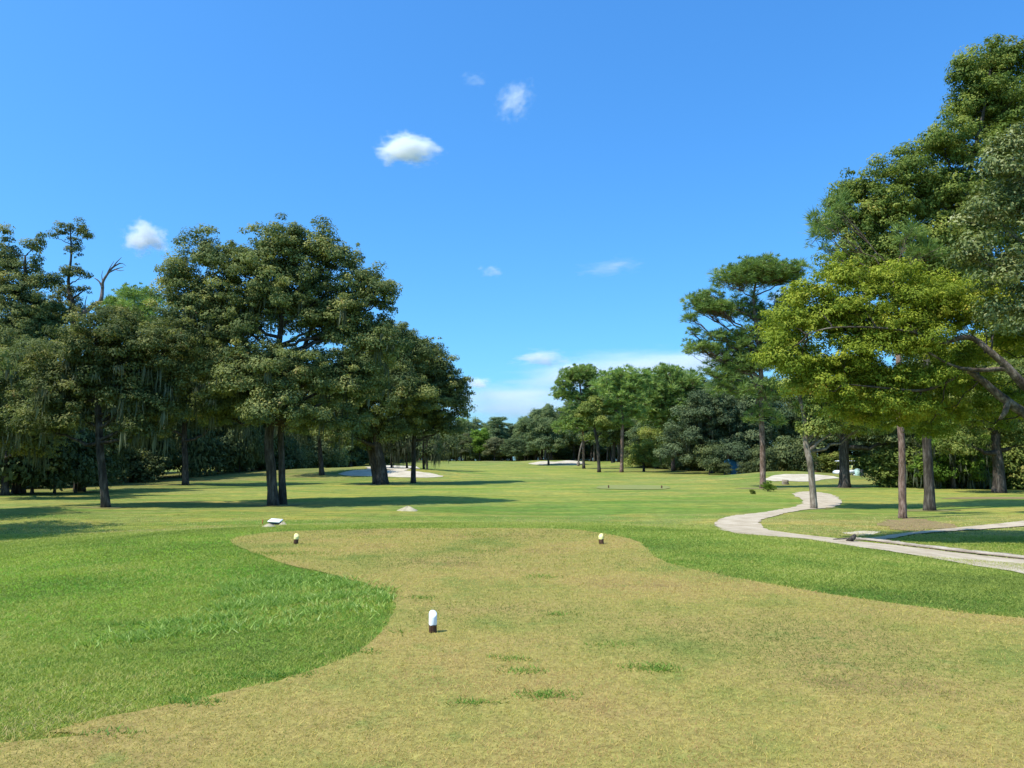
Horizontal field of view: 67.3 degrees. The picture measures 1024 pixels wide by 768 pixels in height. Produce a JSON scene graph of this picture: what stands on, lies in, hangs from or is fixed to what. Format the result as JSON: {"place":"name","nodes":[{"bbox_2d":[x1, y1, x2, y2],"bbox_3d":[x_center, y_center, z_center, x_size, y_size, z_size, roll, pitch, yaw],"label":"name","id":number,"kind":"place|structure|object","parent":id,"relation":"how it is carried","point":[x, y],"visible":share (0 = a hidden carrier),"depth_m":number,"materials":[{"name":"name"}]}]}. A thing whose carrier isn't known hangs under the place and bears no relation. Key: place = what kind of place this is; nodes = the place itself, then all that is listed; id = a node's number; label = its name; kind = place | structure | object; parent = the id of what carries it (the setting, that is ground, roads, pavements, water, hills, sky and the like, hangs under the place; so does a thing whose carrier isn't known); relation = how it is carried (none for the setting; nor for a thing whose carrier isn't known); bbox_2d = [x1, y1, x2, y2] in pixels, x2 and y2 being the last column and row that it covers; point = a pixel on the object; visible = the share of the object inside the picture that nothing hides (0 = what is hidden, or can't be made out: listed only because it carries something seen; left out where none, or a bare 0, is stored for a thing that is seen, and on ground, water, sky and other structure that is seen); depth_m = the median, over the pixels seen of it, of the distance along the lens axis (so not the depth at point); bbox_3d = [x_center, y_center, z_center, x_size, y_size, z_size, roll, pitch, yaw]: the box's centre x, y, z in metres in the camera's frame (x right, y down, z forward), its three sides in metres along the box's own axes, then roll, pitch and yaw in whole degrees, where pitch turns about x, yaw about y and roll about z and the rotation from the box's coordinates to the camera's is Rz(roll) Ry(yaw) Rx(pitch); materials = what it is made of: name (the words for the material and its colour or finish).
{"place":"outdoors","nodes":[
{"label":"outdoors","id":0,"kind":"place"},
{"bbox_2d":[0,460,1023,742],"bbox_3d":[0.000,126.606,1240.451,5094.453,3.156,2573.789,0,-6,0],"label":"ground","id":1,"kind":"structure","parent":0,"point":[460,490],"depth_m":36.99,"materials":[{"name":"green plant"}]},
{"bbox_2d":[0,349,18,376],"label":"oak tree","id":2,"kind":"object","parent":1,"relation":"on","point":[7,360],"visible":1,"depth_m":23.72,"materials":[{"name":"green plant"}]},
{"bbox_2d":[0,391,48,484],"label":"bush","id":3,"kind":"object","parent":1,"relation":"on","point":[11,474],"visible":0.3,"depth_m":48.15,"materials":[{"name":"green plant"}]},
{"bbox_2d":[0,222,74,493],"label":"pine tree","id":4,"kind":"object","parent":1,"relation":"on","point":[33,309],"visible":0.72,"depth_m":52.14,"materials":[{"name":"green plant"}]},
{"bbox_2d":[0,311,75,495],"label":"oak tree","id":5,"kind":"object","parent":1,"relation":"on","point":[11,386],"visible":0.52,"depth_m":44.52,"materials":[{"name":"green plant"}]},
{"bbox_2d":[0,433,97,493],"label":"bush","id":6,"kind":"object","parent":1,"relation":"on","point":[59,463],"visible":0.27,"depth_m":50.12,"materials":[{"name":"green plant"}]},
{"bbox_2d":[9,424,97,493],"bbox_3d":[-31.155,5.023,51.645,6.810,5.437,4.821,4,-7,-37],"label":"bush","id":7,"kind":"object","parent":1,"relation":"on","point":[79,435],"visible":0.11,"depth_m":51.64,"materials":[{"name":"green plant"}]},
{"bbox_2d":[37,217,125,491],"bbox_3d":[-32.613,-2.088,56.169,8.327,20.237,4.587,0,-6,0],"label":"pine tree","id":8,"kind":"object","parent":1,"relation":"on","point":[61,292],"visible":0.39,"depth_m":56.44,"materials":[{"name":"green plant"}]},
{"bbox_2d":[43,428,127,492],"bbox_3d":[-29.953,5.438,53.892,4.192,5.019,5.922,-6,-8,44],"label":"bush","id":9,"kind":"object","parent":1,"relation":"on","point":[110,462],"visible":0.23,"depth_m":53.47,"materials":[{"name":"green plant"}]},
{"bbox_2d":[84,398,129,484],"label":"bush","id":10,"kind":"object","parent":1,"relation":"on","point":[114,446],"visible":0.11,"depth_m":65.60,"materials":[{"name":"green plant"}]},
{"bbox_2d":[8,301,215,507],"bbox_3d":[-19.617,1.075,37.771,10.170,10.318,6.528,0,-6,0],"label":"oak tree","id":11,"kind":"object","parent":1,"relation":"on","point":[74,384],"visible":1,"depth_m":36.64,"materials":[{"name":"green plant"}]},
{"bbox_2d":[116,433,135,479],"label":"bush","id":12,"kind":"object","parent":1,"relation":"on","point":[127,456],"visible":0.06,"depth_m":73.32,"materials":[{"name":"green plant"}]},
{"bbox_2d":[90,282,169,332],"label":"pine tree","id":13,"kind":"object","parent":1,"relation":"on","point":[126,296],"visible":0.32,"depth_m":80.57,"materials":[{"name":"green plant"}]},
{"bbox_2d":[116,446,172,482],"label":"bush","id":14,"kind":"object","parent":1,"relation":"on","point":[147,469],"visible":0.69,"depth_m":74.13,"materials":[{"name":"green plant"}]},
{"bbox_2d":[125,436,177,479],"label":"bush","id":15,"kind":"object","parent":1,"relation":"on","point":[171,452],"visible":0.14,"depth_m":79.32,"materials":[{"name":"green plant"}]},
{"bbox_2d":[154,437,188,478],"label":"bush","id":16,"kind":"object","parent":1,"relation":"on","point":[173,459],"visible":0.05,"depth_m":81.74,"materials":[{"name":"green plant"}]},
{"bbox_2d":[111,308,255,484],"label":"oak tree","id":17,"kind":"object","parent":1,"relation":"on","point":[237,426],"visible":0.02,"depth_m":65.83,"materials":[{"name":"green plant"}]},
{"bbox_2d":[168,421,213,477],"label":"bush","id":18,"kind":"object","parent":1,"relation":"on","point":[193,452],"visible":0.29,"depth_m":83.69,"materials":[{"name":"green plant"}]},
{"bbox_2d":[169,420,222,476],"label":"bush","id":19,"kind":"object","parent":1,"relation":"on","point":[204,460],"visible":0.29,"depth_m":84.67,"materials":[{"name":"green plant"}]},
{"bbox_2d":[194,433,238,471],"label":"bush","id":20,"kind":"object","parent":1,"relation":"on","point":[225,453],"visible":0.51,"depth_m":87.88,"materials":[{"name":"green plant"}]},
{"bbox_2d":[215,426,263,471],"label":"bush","id":21,"kind":"object","parent":1,"relation":"on","point":[222,434],"visible":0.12,"depth_m":91.20,"materials":[{"name":"green plant"}]},
{"bbox_2d":[225,420,264,472],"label":"bush","id":22,"kind":"object","parent":1,"relation":"on","point":[241,446],"visible":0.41,"depth_m":90.23,"materials":[{"name":"green plant"}]},
{"bbox_2d":[222,425,274,471],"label":"bush","id":23,"kind":"object","parent":1,"relation":"on","point":[262,434],"visible":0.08,"depth_m":95.08,"materials":[{"name":"green plant"}]},
{"bbox_2d":[142,212,414,505],"bbox_3d":[-12.270,-1.179,40.022,14.483,15.346,8.507,0,-6,0],"label":"oak tree","id":24,"kind":"object","parent":1,"relation":"on","point":[276,375],"visible":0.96,"depth_m":39.20,"materials":[{"name":"green plant"}]},
{"bbox_2d":[262,441,294,470],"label":"bush","id":25,"kind":"object","parent":1,"relation":"on","point":[288,461],"visible":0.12,"depth_m":101.03,"materials":[{"name":"green plant"}]},
{"bbox_2d":[285,441,313,469],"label":"bush","id":26,"kind":"object","parent":1,"relation":"on","point":[299,458],"visible":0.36,"depth_m":106.18,"materials":[{"name":"green plant"}]},
{"bbox_2d":[274,388,332,474],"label":"oak tree","id":27,"kind":"object","parent":1,"relation":"on","point":[321,465],"visible":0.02,"depth_m":83.27,"materials":[{"name":"green plant"}]},
{"bbox_2d":[299,432,314,467],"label":"bush","id":28,"kind":"object","parent":1,"relation":"on","point":[309,443],"visible":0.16,"depth_m":113.88,"materials":[{"name":"green plant"}]},
{"bbox_2d":[311,436,332,467],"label":"bush","id":29,"kind":"object","parent":1,"relation":"on","point":[324,448],"visible":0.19,"depth_m":121.09,"materials":[{"name":"green plant"}]},
{"bbox_2d":[335,442,350,467],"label":"bush","id":30,"kind":"object","parent":1,"relation":"on","point":[345,456],"visible":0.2,"depth_m":154.41,"materials":[{"name":"green plant"}]},
{"bbox_2d":[3,533,688,738],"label":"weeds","id":31,"kind":"object","parent":1,"relation":"on","point":[270,600],"visible":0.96,"depth_m":8.40,"materials":[{"name":"green plant"}]},
{"bbox_2d":[352,446,368,466],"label":"bush","id":32,"kind":"object","parent":1,"relation":"on","point":[365,458],"visible":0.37,"depth_m":170.81,"materials":[{"name":"green plant"}]},
{"bbox_2d":[309,318,443,484],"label":"oak tree","id":33,"kind":"object","parent":1,"relation":"on","point":[408,390],"visible":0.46,"depth_m":66.89,"materials":[{"name":"green plant"}]},
{"bbox_2d":[339,469,442,476],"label":"sand bunker","id":34,"kind":"object","parent":1,"relation":"on","point":[391,473],"visible":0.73,"depth_m":83.87},
{"bbox_2d":[381,419,410,467],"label":"oak tree","id":35,"kind":"object","parent":1,"relation":"on","point":[393,454],"visible":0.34,"depth_m":89.96,"materials":[{"name":"green plant"}]},
{"bbox_2d":[390,434,417,467],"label":"oak tree","id":36,"kind":"object","parent":1,"relation":"on","point":[409,442],"visible":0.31,"depth_m":89.61,"materials":[{"name":"green plant"}]},
{"bbox_2d":[405,428,446,468],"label":"oak tree","id":37,"kind":"object","parent":1,"relation":"on","point":[430,452],"visible":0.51,"depth_m":90.08,"materials":[{"name":"green plant"}]},
{"bbox_2d":[392,328,477,482],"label":"oak tree","id":38,"kind":"object","parent":1,"relation":"on","point":[450,384],"visible":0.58,"depth_m":71.60,"materials":[{"name":"green plant"}]},
{"bbox_2d":[421,433,471,468],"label":"oak tree","id":39,"kind":"object","parent":1,"relation":"on","point":[451,446],"visible":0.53,"depth_m":116.51,"materials":[{"name":"green plant"}]},
{"bbox_2d":[454,433,472,460],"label":"broadleaf tree","id":40,"kind":"object","parent":1,"relation":"on","point":[463,442],"visible":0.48,"depth_m":259.83,"materials":[{"name":"green plant"}]},
{"bbox_2d":[462,416,485,460],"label":"broadleaf tree","id":41,"kind":"object","parent":1,"relation":"on","point":[477,425],"visible":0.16,"depth_m":293.60,"materials":[{"name":"green plant"}]},
{"bbox_2d":[469,427,490,460],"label":"broadleaf tree","id":42,"kind":"object","parent":1,"relation":"on","point":[481,437],"visible":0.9,"depth_m":266.00,"materials":[{"name":"green plant"}]},
{"bbox_2d":[482,437,504,460],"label":"broadleaf tree","id":43,"kind":"object","parent":1,"relation":"on","point":[493,446],"visible":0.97,"depth_m":259.99,"materials":[{"name":"green plant"}]},
{"bbox_2d":[487,416,508,440],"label":"broadleaf tree","id":44,"kind":"object","parent":1,"relation":"on","point":[495,428],"visible":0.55,"depth_m":283.75,"materials":[{"name":"green plant"}]},
{"bbox_2d":[0,527,1023,767],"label":"tee box","id":45,"kind":"object","parent":1,"relation":"on","point":[137,761],"visible":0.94,"depth_m":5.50,"materials":[{"name":"green plant"}]},
{"bbox_2d":[429,610,436,632],"bbox_3d":[-0.743,2.260,7.221,0.076,0.261,0.076,1,-6,-7],"label":"tee marker","id":46,"kind":"object","parent":45,"relation":"on","point":[432,621],"visible":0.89,"depth_m":7.20,"materials":[{"name":"white plastic"}]},
{"bbox_2d":[0,510,1023,742],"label":"rough grass","id":47,"kind":"structure","parent":1,"relation":"on","point":[1015,581],"depth_m":10.19,"materials":[{"name":"green plant"}]},
{"bbox_2d":[499,436,525,460],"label":"broadleaf tree","id":48,"kind":"object","parent":1,"relation":"on","point":[510,447],"visible":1,"depth_m":254.35,"materials":[{"name":"green plant"}]},
{"bbox_2d":[512,415,531,460],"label":"broadleaf tree","id":49,"kind":"object","parent":1,"relation":"on","point":[519,432],"visible":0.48,"depth_m":267.96,"materials":[{"name":"green plant"}]},
{"bbox_2d":[528,406,560,459],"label":"broadleaf tree","id":50,"kind":"object","parent":1,"relation":"on","point":[547,411],"visible":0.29,"depth_m":256.04,"materials":[{"name":"green plant"}]},
{"bbox_2d":[523,417,574,464],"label":"oak tree","id":51,"kind":"object","parent":1,"relation":"on","point":[553,441],"visible":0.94,"depth_m":178.54,"materials":[{"name":"green plant"}]},
{"bbox_2d":[528,460,581,464],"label":"sand bunker","id":52,"kind":"object","parent":1,"relation":"on","point":[557,462],"visible":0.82,"depth_m":187.33},
{"bbox_2d":[549,446,576,459],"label":"bush","id":53,"kind":"object","parent":1,"relation":"on","point":[561,454],"visible":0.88,"depth_m":275.88,"materials":[{"name":"green plant"}]},
{"bbox_2d":[548,363,603,468],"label":"pine tree","id":54,"kind":"object","parent":1,"relation":"on","point":[583,374],"visible":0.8,"depth_m":149.22,"materials":[{"name":"green plant"}]},
{"bbox_2d":[567,393,589,444],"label":"broadleaf tree","id":55,"kind":"object","parent":1,"relation":"on","point":[576,437],"visible":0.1,"depth_m":256.05,"materials":[{"name":"green plant"}]},
{"bbox_2d":[572,395,624,471],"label":"broadleaf tree","id":56,"kind":"object","parent":1,"relation":"on","point":[588,412],"visible":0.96,"depth_m":117.11,"materials":[{"name":"green plant"}]},
{"bbox_2d":[595,443,611,460],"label":"bush","id":57,"kind":"object","parent":1,"relation":"on","point":[603,452],"visible":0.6,"depth_m":282.99,"materials":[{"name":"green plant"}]},
{"bbox_2d":[589,394,634,462],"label":"broadleaf tree","id":58,"kind":"object","parent":1,"relation":"on","point":[613,435],"visible":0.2,"depth_m":182.90,"materials":[{"name":"green plant"}]},
{"bbox_2d":[588,362,654,471],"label":"pine tree","id":59,"kind":"object","parent":1,"relation":"on","point":[620,387],"visible":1,"depth_m":116.32,"materials":[{"name":"green plant"}]},
{"bbox_2d":[596,485,669,488],"bbox_3d":[9.555,8.053,60.252,5.557,0.097,8.256,-1,-6,10],"label":"forward tee","id":60,"kind":"object","parent":1,"relation":"on","point":[632,487],"visible":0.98,"depth_m":59.50,"materials":[{"name":"green plant"}]},
{"bbox_2d":[630,418,658,467],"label":"broadleaf tree","id":61,"kind":"object","parent":1,"relation":"on","point":[636,438],"visible":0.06,"depth_m":152.95,"materials":[{"name":"green plant"}]},
{"bbox_2d":[624,426,672,471],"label":"broadleaf tree","id":62,"kind":"object","parent":1,"relation":"on","point":[642,452],"visible":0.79,"depth_m":122.77,"materials":[{"name":"green plant"}]},
{"bbox_2d":[629,361,712,470],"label":"pine tree","id":63,"kind":"object","parent":1,"relation":"on","point":[668,385],"visible":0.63,"depth_m":126.98,"materials":[{"name":"green plant"}]},
{"bbox_2d":[675,448,704,470],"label":"bush","id":64,"kind":"object","parent":1,"relation":"on","point":[693,465],"visible":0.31,"depth_m":126.38,"materials":[{"name":"green plant"}]},
{"bbox_2d":[693,442,724,474],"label":"bush","id":65,"kind":"object","parent":1,"relation":"on","point":[709,463],"visible":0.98,"depth_m":100.57,"materials":[{"name":"green plant"}]},
{"bbox_2d":[652,387,771,473],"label":"oak tree","id":66,"kind":"object","parent":1,"relation":"on","point":[735,441],"visible":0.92,"depth_m":108.13,"materials":[{"name":"green plant"}]},
{"bbox_2d":[717,462,733,474],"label":"bush","id":67,"kind":"object","parent":1,"relation":"on","point":[725,468],"visible":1,"depth_m":99.12,"materials":[{"name":"green plant"}]},
{"bbox_2d":[724,452,747,474],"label":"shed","id":68,"kind":"structure","parent":1,"relation":"on","point":[732,462],"depth_m":102.21,"materials":[{"name":"blue"}]},
{"bbox_2d":[735,461,759,473],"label":"bush","id":69,"kind":"object","parent":1,"relation":"on","point":[746,467],"visible":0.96,"depth_m":99.25,"materials":[{"name":"green plant"}]},
{"bbox_2d":[678,251,817,487],"bbox_3d":[18.755,-0.951,61.252,11.484,18.833,7.197,0,-6,0],"label":"pine tree","id":70,"kind":"object","parent":1,"relation":"on","point":[750,272],"visible":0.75,"depth_m":60.51,"materials":[{"name":"green plant"}]},
{"bbox_2d":[704,373,794,442],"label":"broadleaf tree","id":71,"kind":"object","parent":1,"relation":"on","point":[752,401],"visible":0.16,"depth_m":110.90,"materials":[{"name":"green plant"}]},
{"bbox_2d":[748,446,781,471],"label":"bush","id":72,"kind":"object","parent":1,"relation":"on","point":[771,463],"visible":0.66,"depth_m":99.61,"materials":[{"name":"green plant"}]},
{"bbox_2d":[746,378,789,443],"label":"broadleaf tree","id":73,"kind":"object","parent":1,"relation":"on","point":[778,426],"visible":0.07,"depth_m":117.36,"materials":[{"name":"green plant"}]},
{"bbox_2d":[770,435,816,471],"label":"bush","id":74,"kind":"object","parent":1,"relation":"on","point":[782,453],"visible":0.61,"depth_m":101.22,"materials":[{"name":"green plant"}]},
{"bbox_2d":[781,444,822,471],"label":"bush","id":75,"kind":"object","parent":1,"relation":"on","point":[802,460],"visible":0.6,"depth_m":100.53,"materials":[{"name":"green plant"}]},
{"bbox_2d":[766,474,837,480],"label":"sand bunker","id":76,"kind":"object","parent":1,"relation":"on","point":[796,477],"visible":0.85,"depth_m":73.35},
{"bbox_2d":[776,409,828,444],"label":"broadleaf tree","id":77,"kind":"object","parent":1,"relation":"on","point":[788,431],"visible":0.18,"depth_m":118.77,"materials":[{"name":"green plant"}]},
{"bbox_2d":[778,396,838,471],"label":"broadleaf tree","id":78,"kind":"object","parent":1,"relation":"on","point":[794,417],"visible":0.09,"depth_m":118.59,"materials":[{"name":"green plant"}]},
{"bbox_2d":[791,420,867,454],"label":"broadleaf tree","id":79,"kind":"object","parent":1,"relation":"on","point":[826,440],"visible":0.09,"depth_m":114.95,"materials":[{"name":"green plant"}]},
{"bbox_2d":[815,451,864,472],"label":"bush","id":80,"kind":"object","parent":1,"relation":"on","point":[831,462],"visible":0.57,"depth_m":112.95,"materials":[{"name":"green plant"}]},
{"bbox_2d":[767,363,917,508],"bbox_3d":[16.479,2.335,38.130,7.673,8.037,5.216,0,-6,0],"label":"broadleaf tree","id":81,"kind":"object","parent":1,"relation":"on","point":[811,425],"visible":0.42,"depth_m":37.27,"materials":[{"name":"green plant"}]},
{"bbox_2d":[818,433,876,468],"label":"broadleaf tree","id":82,"kind":"object","parent":1,"relation":"on","point":[851,442],"visible":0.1,"depth_m":114.02,"materials":[{"name":"green plant"}]},
{"bbox_2d":[801,353,921,487],"bbox_3d":[27.909,2.817,61.447,9.299,11.358,6.209,-2,-6,15],"label":"oak tree","id":83,"kind":"object","parent":1,"relation":"on","point":[845,446],"visible":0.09,"depth_m":60.67,"materials":[{"name":"green plant"}]},
{"bbox_2d":[797,184,946,518],"bbox_3d":[14.664,-1.326,30.969,6.049,13.808,2.342,0,-6,0],"label":"pine tree","id":84,"kind":"object","parent":1,"relation":"on","point":[826,226],"visible":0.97,"depth_m":31.22,"materials":[{"name":"green plant"}]},
{"bbox_2d":[746,249,1023,438],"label":"broadleaf tree","id":85,"kind":"object","parent":1,"relation":"on","point":[860,326],"visible":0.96,"depth_m":21.01,"materials":[{"name":"green plant"}]},
{"bbox_2d":[849,447,934,487],"bbox_3d":[30.544,6.817,61.572,6.980,3.565,6.660,-4,-7,36],"label":"bush","id":86,"kind":"object","parent":1,"relation":"on","point":[868,457],"visible":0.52,"depth_m":60.69,"materials":[{"name":"green plant"}]},
{"bbox_2d":[863,443,939,487],"bbox_3d":[31.285,6.559,60.861,7.242,4.003,7.590,-5,-7,39],"label":"bush","id":87,"kind":"object","parent":1,"relation":"on","point":[896,474],"visible":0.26,"depth_m":59.85,"materials":[{"name":"green plant"}]},
{"bbox_2d":[810,34,1023,510],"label":"broadleaf tree","id":88,"kind":"object","parent":1,"relation":"on","point":[989,103],"visible":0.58,"depth_m":37.02,"materials":[{"name":"green plant"}]},
{"bbox_2d":[877,518,956,530],"bbox_3d":[14.511,5.038,27.665,2.585,0.057,5.792,-3,-6,24],"label":"pine straw","id":89,"kind":"object","parent":1,"relation":"on","point":[910,521],"visible":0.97,"depth_m":27.75,"materials":[{"name":"brown plant"}]},
{"bbox_2d":[906,415,992,488],"bbox_3d":[32.908,4.913,58.116,6.578,7.508,5.067,0,-6,0],"label":"bush","id":90,"kind":"object","parent":1,"relation":"on","point":[971,471],"visible":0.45,"depth_m":57.20,"materials":[{"name":"green plant"}]},
{"bbox_2d":[909,439,1005,487],"bbox_3d":[35.501,6.209,61.046,6.948,5.084,6.629,-5,-8,41],"label":"bush","id":91,"kind":"object","parent":1,"relation":"on","point":[989,456],"visible":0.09,"depth_m":59.02,"materials":[{"name":"green plant"}]},
{"bbox_2d":[933,355,1023,492],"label":"oak tree","id":92,"kind":"object","parent":1,"relation":"on","point":[998,473],"visible":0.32,"depth_m":52.25,"materials":[{"name":"green plant"}]},
{"bbox_2d":[940,119,1023,336],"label":"broadleaf tree","id":93,"kind":"object","parent":1,"relation":"on","point":[988,264],"visible":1,"depth_m":17.85,"materials":[{"name":"green plant"}]},
{"bbox_2d":[943,497,1023,498],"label":"bare strip","id":94,"kind":"object","parent":1,"relation":"on","point":[985,498],"visible":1,"depth_m":44.43,"materials":[{"name":"beige soil"}]},
{"bbox_2d":[970,419,1023,488],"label":"bush","id":95,"kind":"object","parent":1,"relation":"on","point":[990,463],"visible":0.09,"depth_m":58.64,"materials":[{"name":"green plant"}]},
{"bbox_2d":[984,442,1023,489],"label":"bush","id":96,"kind":"object","parent":1,"relation":"on","point":[1014,479],"visible":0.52,"depth_m":57.83,"materials":[{"name":"green plant"}]},
{"bbox_2d":[0,0,1023,459],"label":"sky","id":97,"kind":"structure","parent":0,"point":[542,184],"materials":[{"name":"blue"}]},
{"bbox_2d":[715,491,1023,573],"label":"cart path","id":98,"kind":"structure","parent":0,"point":[746,523],"depth_m":20.29,"materials":[{"name":"beige concrete"}]},
{"bbox_2d":[856,537,1023,558],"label":"kerb","id":99,"kind":"structure","parent":98,"relation":"on","point":[959,549],"depth_m":18.36,"materials":[{"name":"concrete"}]},
{"bbox_2d":[858,539,1021,557],"bbox_3d":[10.431,3.933,18.107,0.717,0.106,5.701,3,-7,-27],"label":"dirt strip","id":100,"kind":"object","parent":98,"relation":"on","point":[945,549],"visible":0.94,"depth_m":18.07,"materials":[{"name":"brown soil"}]},
{"bbox_2d":[855,521,1023,539],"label":"side path","id":101,"kind":"structure","parent":0,"point":[1009,524],"depth_m":25.87,"materials":[{"name":"beige concrete"}]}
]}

